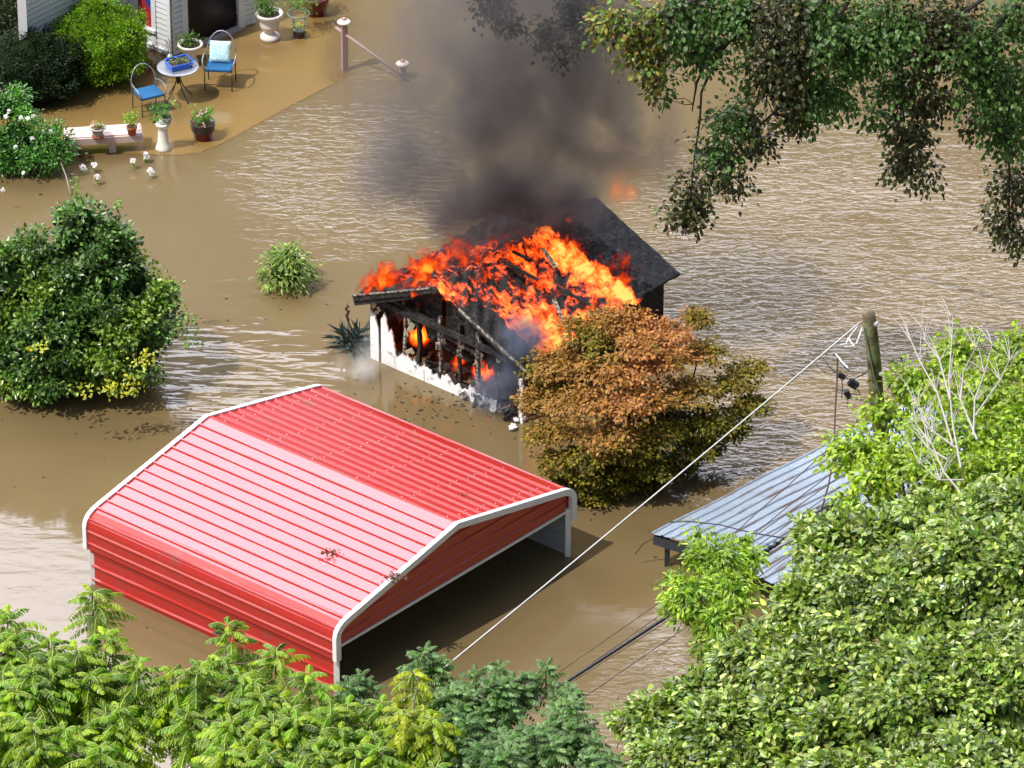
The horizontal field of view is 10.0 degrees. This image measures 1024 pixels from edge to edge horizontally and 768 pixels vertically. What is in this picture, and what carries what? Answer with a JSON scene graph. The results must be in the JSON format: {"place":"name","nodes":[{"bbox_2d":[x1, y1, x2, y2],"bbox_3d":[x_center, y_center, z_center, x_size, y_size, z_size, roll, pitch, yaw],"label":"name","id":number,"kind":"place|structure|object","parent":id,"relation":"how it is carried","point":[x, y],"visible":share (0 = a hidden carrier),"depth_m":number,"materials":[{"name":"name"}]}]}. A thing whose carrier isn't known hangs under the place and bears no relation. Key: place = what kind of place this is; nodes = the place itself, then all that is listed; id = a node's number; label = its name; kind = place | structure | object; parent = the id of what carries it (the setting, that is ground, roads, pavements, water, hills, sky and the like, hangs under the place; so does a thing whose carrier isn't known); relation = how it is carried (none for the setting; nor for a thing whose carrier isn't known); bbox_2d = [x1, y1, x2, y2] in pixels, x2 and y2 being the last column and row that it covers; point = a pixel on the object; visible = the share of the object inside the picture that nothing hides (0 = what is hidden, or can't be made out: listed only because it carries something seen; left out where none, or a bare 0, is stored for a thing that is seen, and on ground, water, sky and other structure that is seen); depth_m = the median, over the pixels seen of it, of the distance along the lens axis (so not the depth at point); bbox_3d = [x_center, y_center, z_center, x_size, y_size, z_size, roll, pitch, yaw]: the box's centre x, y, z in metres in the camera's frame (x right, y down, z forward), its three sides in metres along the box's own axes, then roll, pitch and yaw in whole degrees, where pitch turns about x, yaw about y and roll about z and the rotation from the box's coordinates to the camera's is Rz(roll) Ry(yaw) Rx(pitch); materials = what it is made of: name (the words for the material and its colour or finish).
{"place":"outdoors","nodes":[
{"label":"outdoors","id":0,"kind":"place"},
{"bbox_2d":[0,0,341,157],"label":"flooded patio","id":1,"kind":"structure","parent":0,"point":[284,71],"depth_m":114.98,"materials":[{"name":"liquid"}]},
{"bbox_2d":[0,21,90,108],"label":"round shrub","id":2,"kind":"object","parent":1,"relation":"on","point":[42,63],"visible":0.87,"depth_m":113.94,"materials":[{"name":"green plant"}]},
{"bbox_2d":[50,0,153,88],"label":"round shrub","id":3,"kind":"object","parent":1,"relation":"on","point":[112,34],"visible":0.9,"depth_m":114.61,"materials":[{"name":"green plant"}]},
{"bbox_2d":[63,123,142,154],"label":"garden bench","id":4,"kind":"object","parent":1,"relation":"on","point":[115,134],"visible":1,"depth_m":112.56,"materials":[{"name":"paint"}]},
{"bbox_2d":[89,120,106,139],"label":"grey flower pot","id":5,"kind":"object","parent":4,"relation":"on","point":[96,128],"visible":1,"depth_m":112.29,"materials":[{"name":"ceramic"}]},
{"bbox_2d":[121,109,139,135],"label":"terracotta pot","id":6,"kind":"object","parent":4,"relation":"on","point":[131,129],"visible":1,"depth_m":112.40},
{"bbox_2d":[131,63,166,117],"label":"patio chair","id":7,"kind":"object","parent":1,"relation":"on","point":[148,92],"visible":0.98,"depth_m":114.02,"materials":[{"name":"blue metal"}]},
{"bbox_2d":[155,119,171,151],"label":"white pedestal","id":8,"kind":"object","parent":1,"relation":"on","point":[163,144],"visible":1,"depth_m":112.66,"materials":[{"name":"white ceramic"}]},
{"bbox_2d":[149,100,179,124],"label":"round pot","id":9,"kind":"object","parent":8,"relation":"on","point":[166,118],"visible":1,"depth_m":112.44,"materials":[{"name":"grey stone"}]},
{"bbox_2d":[157,60,198,104],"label":"patio table","id":10,"kind":"object","parent":1,"relation":"on","point":[162,68],"visible":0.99,"depth_m":114.22,"materials":[{"name":"grey metal"}]},
{"bbox_2d":[164,53,193,71],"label":"blue tray","id":11,"kind":"object","parent":10,"relation":"on","point":[178,63],"visible":1,"depth_m":114.21,"materials":[{"name":"blue plastic"}]},
{"bbox_2d":[174,29,206,62],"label":"stone bowl","id":12,"kind":"object","parent":1,"relation":"on","point":[190,46],"visible":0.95,"depth_m":115.72,"materials":[{"name":"stone"}]},
{"bbox_2d":[184,103,215,141],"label":"flower pot","id":13,"kind":"object","parent":1,"relation":"on","point":[202,124],"visible":1,"depth_m":112.99,"materials":[{"name":"red ceramic"}]},
{"bbox_2d":[202,30,236,91],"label":"patio chair","id":14,"kind":"object","parent":1,"relation":"on","point":[226,67],"visible":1,"depth_m":114.86,"materials":[{"name":"blue metal"}]},
{"bbox_2d":[209,40,230,62],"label":"throw pillow","id":15,"kind":"object","parent":14,"relation":"on","point":[220,51],"visible":1,"depth_m":114.85,"materials":[{"name":"white fabric"}]},
{"bbox_2d":[246,0,282,42],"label":"stone urn","id":16,"kind":"object","parent":1,"relation":"on","point":[269,16],"visible":1,"depth_m":116.64,"materials":[{"name":"stone"}]},
{"bbox_2d":[277,0,318,39],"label":"plant stand","id":17,"kind":"object","parent":1,"relation":"on","point":[298,32],"visible":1,"depth_m":116.85,"materials":[{"name":"green metal"}]},
{"bbox_2d":[303,0,328,17],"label":"maroon planter","id":18,"kind":"object","parent":1,"relation":"on","point":[319,10],"visible":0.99,"depth_m":117.64,"materials":[{"name":"red ceramic"}]},
{"bbox_2d":[337,17,350,71],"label":"fence post","id":19,"kind":"object","parent":1,"relation":"on","point":[343,22],"visible":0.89,"depth_m":115.40,"materials":[{"name":"paint"}]},
{"bbox_2d":[335,27,409,80],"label":"hand rail","id":20,"kind":"object","parent":19,"relation":"attached to","point":[375,56],"visible":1,"depth_m":115.32,"materials":[{"name":"paint"}]},
{"bbox_2d":[0,0,1023,767],"bbox_3d":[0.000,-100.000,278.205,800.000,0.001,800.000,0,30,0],"label":"flood water","id":21,"kind":"structure","parent":0,"point":[366,170],"depth_m":108.58,"materials":[{"name":"brown liquid"}]},
{"bbox_2d":[0,0,17,38],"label":"dark shrub","id":22,"kind":"object","parent":21,"relation":"on","point":[9,14],"visible":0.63,"depth_m":116.64,"materials":[{"name":"green plant"}]},
{"bbox_2d":[0,80,86,191],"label":"rose bush","id":23,"kind":"object","parent":21,"relation":"on","point":[23,147],"visible":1,"depth_m":111.78,"materials":[{"name":"green plant"}]},
{"bbox_2d":[54,147,70,193],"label":"dead bare branch","id":24,"kind":"object","parent":23,"relation":"attached to","point":[65,175],"visible":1,"depth_m":111.44,"materials":[{"name":"grey wood"}]},
{"bbox_2d":[79,164,86,173],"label":"white rose","id":25,"kind":"object","parent":21,"relation":"on","point":[82,167],"visible":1,"depth_m":111.85,"materials":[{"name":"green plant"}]},
{"bbox_2d":[0,584,179,767],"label":"walnut tree","id":26,"kind":"object","parent":21,"relation":"on","point":[57,710],"visible":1,"depth_m":88.66,"materials":[{"name":"green plant"}]},
{"bbox_2d":[91,162,97,172],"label":"white rose","id":27,"kind":"object","parent":21,"relation":"on","point":[94,165],"visible":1,"depth_m":111.92,"materials":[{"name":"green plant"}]},
{"bbox_2d":[94,174,100,183],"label":"white rose","id":28,"kind":"object","parent":21,"relation":"on","point":[97,176],"visible":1,"depth_m":111.49,"materials":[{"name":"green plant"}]},
{"bbox_2d":[0,173,203,408],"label":"overgrown bush","id":29,"kind":"object","parent":21,"relation":"in","point":[86,301],"visible":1,"depth_m":103.67,"materials":[{"name":"green plant"}]},
{"bbox_2d":[130,158,135,168],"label":"white rose","id":30,"kind":"object","parent":21,"relation":"on","point":[132,160],"visible":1,"depth_m":112.06,"materials":[{"name":"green plant"}]},
{"bbox_2d":[17,0,255,55],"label":"white house","id":31,"kind":"structure","parent":21,"relation":"on","point":[207,19],"depth_m":116.24,"materials":[{"name":"white wood"}]},
{"bbox_2d":[128,0,171,54],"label":"window","id":32,"kind":"structure","parent":31,"relation":"in","point":[150,5],"depth_m":116.26,"materials":[{"name":"white wood"}]},
{"bbox_2d":[188,0,241,46],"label":"glass door","id":33,"kind":"structure","parent":31,"relation":"in","point":[205,17],"depth_m":116.77,"materials":[{"name":"black glass"}]},
{"bbox_2d":[143,151,149,162],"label":"white rose","id":34,"kind":"object","parent":21,"relation":"on","point":[146,155],"visible":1,"depth_m":112.28,"materials":[{"name":"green plant"}]},
{"bbox_2d":[140,59,159,74],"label":"dried fern","id":35,"kind":"object","parent":21,"relation":"in","point":[149,69],"visible":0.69,"depth_m":115.64,"materials":[{"name":"brown plant"}]},
{"bbox_2d":[147,167,154,175],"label":"white rose","id":36,"kind":"object","parent":21,"relation":"on","point":[150,171],"visible":1,"depth_m":111.72,"materials":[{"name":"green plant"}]},
{"bbox_2d":[248,237,324,295],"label":"bush","id":37,"kind":"object","parent":21,"relation":"in","point":[285,269],"visible":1,"depth_m":107.83,"materials":[{"name":"green plant"}]},
{"bbox_2d":[132,616,452,767],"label":"walnut tree","id":38,"kind":"object","parent":21,"relation":"on","point":[230,717],"visible":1,"depth_m":88.28,"materials":[{"name":"green plant"}]},
{"bbox_2d":[1,283,656,627],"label":"floating char","id":39,"kind":"object","parent":21,"relation":"on","point":[420,410],"visible":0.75,"depth_m":104.29,"materials":[{"name":"black plant"}]},
{"bbox_2d":[82,384,576,694],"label":"carport","id":40,"kind":"object","parent":21,"relation":"in","point":[246,513],"visible":0.95,"depth_m":98.05,"materials":[{"name":"red metal"}]},
{"bbox_2d":[318,547,339,556],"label":"dead leaves","id":41,"kind":"object","parent":40,"relation":"on","point":[325,552],"visible":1,"depth_m":96.81,"materials":[{"name":"brown plant"}]},
{"bbox_2d":[380,574,406,583],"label":"dead leaves","id":42,"kind":"object","parent":40,"relation":"on","point":[385,577],"visible":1,"depth_m":96.07,"materials":[{"name":"brown plant"}]},
{"bbox_2d":[389,569,407,581],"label":"dead leaves","id":43,"kind":"object","parent":40,"relation":"on","point":[395,575],"visible":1,"depth_m":96.11,"materials":[{"name":"brown plant"}]},
{"bbox_2d":[322,304,373,363],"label":"yucca","id":44,"kind":"object","parent":21,"relation":"on","point":[348,340],"visible":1,"depth_m":105.91,"materials":[{"name":"green plant"}]},
{"bbox_2d":[396,59,409,79],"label":"lantern post","id":45,"kind":"object","parent":21,"relation":"in","point":[402,64],"visible":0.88,"depth_m":115.27,"materials":[{"name":"paint"}]},
{"bbox_2d":[371,668,467,767],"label":"yellow sapling","id":46,"kind":"object","parent":21,"relation":"on","point":[416,719],"visible":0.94,"depth_m":87.37,"materials":[{"name":"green plant"}]},
{"bbox_2d":[331,641,636,767],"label":"locust tree","id":47,"kind":"object","parent":21,"relation":"on","point":[476,718],"visible":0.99,"depth_m":88.21,"materials":[{"name":"green plant"}]},
{"bbox_2d":[508,423,516,429],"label":"siding fragment","id":48,"kind":"object","parent":21,"relation":"on","point":[511,427],"visible":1,"depth_m":103.55,"materials":[{"name":"white"}]},
{"bbox_2d":[352,197,679,423],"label":"burning shed","id":49,"kind":"structure","parent":21,"relation":"in","point":[502,290],"depth_m":104.92,"materials":[{"name":"brown wood"}]},
{"bbox_2d":[512,416,527,421],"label":"siding fragment","id":50,"kind":"object","parent":21,"relation":"on","point":[515,418],"visible":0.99,"depth_m":103.80,"materials":[{"name":"white"}]},
{"bbox_2d":[509,300,777,508],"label":"japanese maple","id":51,"kind":"object","parent":21,"relation":"on","point":[659,422],"visible":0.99,"depth_m":101.33,"materials":[{"name":"orange plant"}]},
{"bbox_2d":[650,517,778,692],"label":"young tree","id":52,"kind":"object","parent":21,"relation":"on","point":[730,600],"visible":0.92,"depth_m":92.81,"materials":[{"name":"green plant"}]},
{"bbox_2d":[464,0,1023,267],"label":"overhanging tree","id":53,"kind":"object","parent":21,"relation":"on","point":[836,40],"visible":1,"depth_m":100.50,"materials":[{"name":"green plant"}]},
{"bbox_2d":[598,472,1023,767],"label":"broadleaf tree","id":54,"kind":"object","parent":21,"relation":"on","point":[940,668],"visible":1,"depth_m":86.82,"materials":[{"name":"green plant"}]},
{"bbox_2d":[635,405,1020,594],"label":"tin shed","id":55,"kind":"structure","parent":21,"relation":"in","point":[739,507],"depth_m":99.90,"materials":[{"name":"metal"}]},
{"bbox_2d":[669,521,794,537],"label":"roof wire","id":56,"kind":"object","parent":55,"relation":"on","point":[725,526],"visible":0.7,"depth_m":98.84,"materials":[{"name":"metal"}]},
{"bbox_2d":[750,467,839,537],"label":"roof wire","id":57,"kind":"object","parent":55,"relation":"on","point":[790,504],"visible":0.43,"depth_m":98.48,"materials":[{"name":"grey"}]},
{"bbox_2d":[734,413,866,533],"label":"roof wire","id":58,"kind":"object","parent":55,"relation":"on","point":[782,490],"visible":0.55,"depth_m":98.79,"materials":[{"name":"grey"}]},
{"bbox_2d":[805,292,1023,611],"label":"yellow green tree","id":59,"kind":"object","parent":21,"relation":"on","point":[986,392],"visible":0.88,"depth_m":94.98,"materials":[{"name":"green plant"}]},
{"bbox_2d":[582,555,789,698],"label":"thin wire","id":60,"kind":"object","parent":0,"point":[670,637],"visible":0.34,"depth_m":93.53,"materials":[{"name":"grey"}]},
{"bbox_2d":[544,472,845,682],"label":"thin wire","id":61,"kind":"object","parent":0,"point":[701,573],"visible":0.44,"depth_m":94.53,"materials":[{"name":"grey"}]},
{"bbox_2d":[821,358,837,508],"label":"hanging cable","id":62,"kind":"object","parent":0,"point":[834,430],"visible":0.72,"depth_m":97.92,"materials":[{"name":"black rubber"}]},
{"label":"ground","id":63,"kind":"structure","parent":0,"visible":0},
{"bbox_2d":[862,309,894,506],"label":"utility pole","id":64,"kind":"object","parent":63,"relation":"on","point":[873,355],"visible":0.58,"depth_m":96.41,"materials":[{"name":"brown wood"}]},
{"bbox_2d":[401,322,859,703],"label":"service cable","id":65,"kind":"object","parent":64,"relation":"attached to","point":[634,511],"visible":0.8,"depth_m":94.31,"materials":[{"name":"white plastic"}]},
{"bbox_2d":[504,483,867,720],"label":"telecom cable","id":66,"kind":"object","parent":64,"relation":"attached to","point":[656,623],"visible":0.35,"depth_m":93.91,"materials":[{"name":"black rubber"}]},
{"bbox_2d":[489,541,791,734],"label":"thin wire","id":67,"kind":"object","parent":66,"relation":"attached to","point":[644,635],"visible":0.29,"depth_m":93.64,"materials":[{"name":"grey"}]},
{"bbox_2d":[522,486,840,712],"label":"thin wire","id":68,"kind":"object","parent":66,"relation":"attached to","point":[666,610],"visible":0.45,"depth_m":94.34,"materials":[{"name":"grey"}]},
{"bbox_2d":[825,323,867,407],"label":"junction box","id":69,"kind":"object","parent":64,"relation":"attached to","point":[852,383],"visible":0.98,"depth_m":96.78,"materials":[{"name":"black plastic"}]}
]}

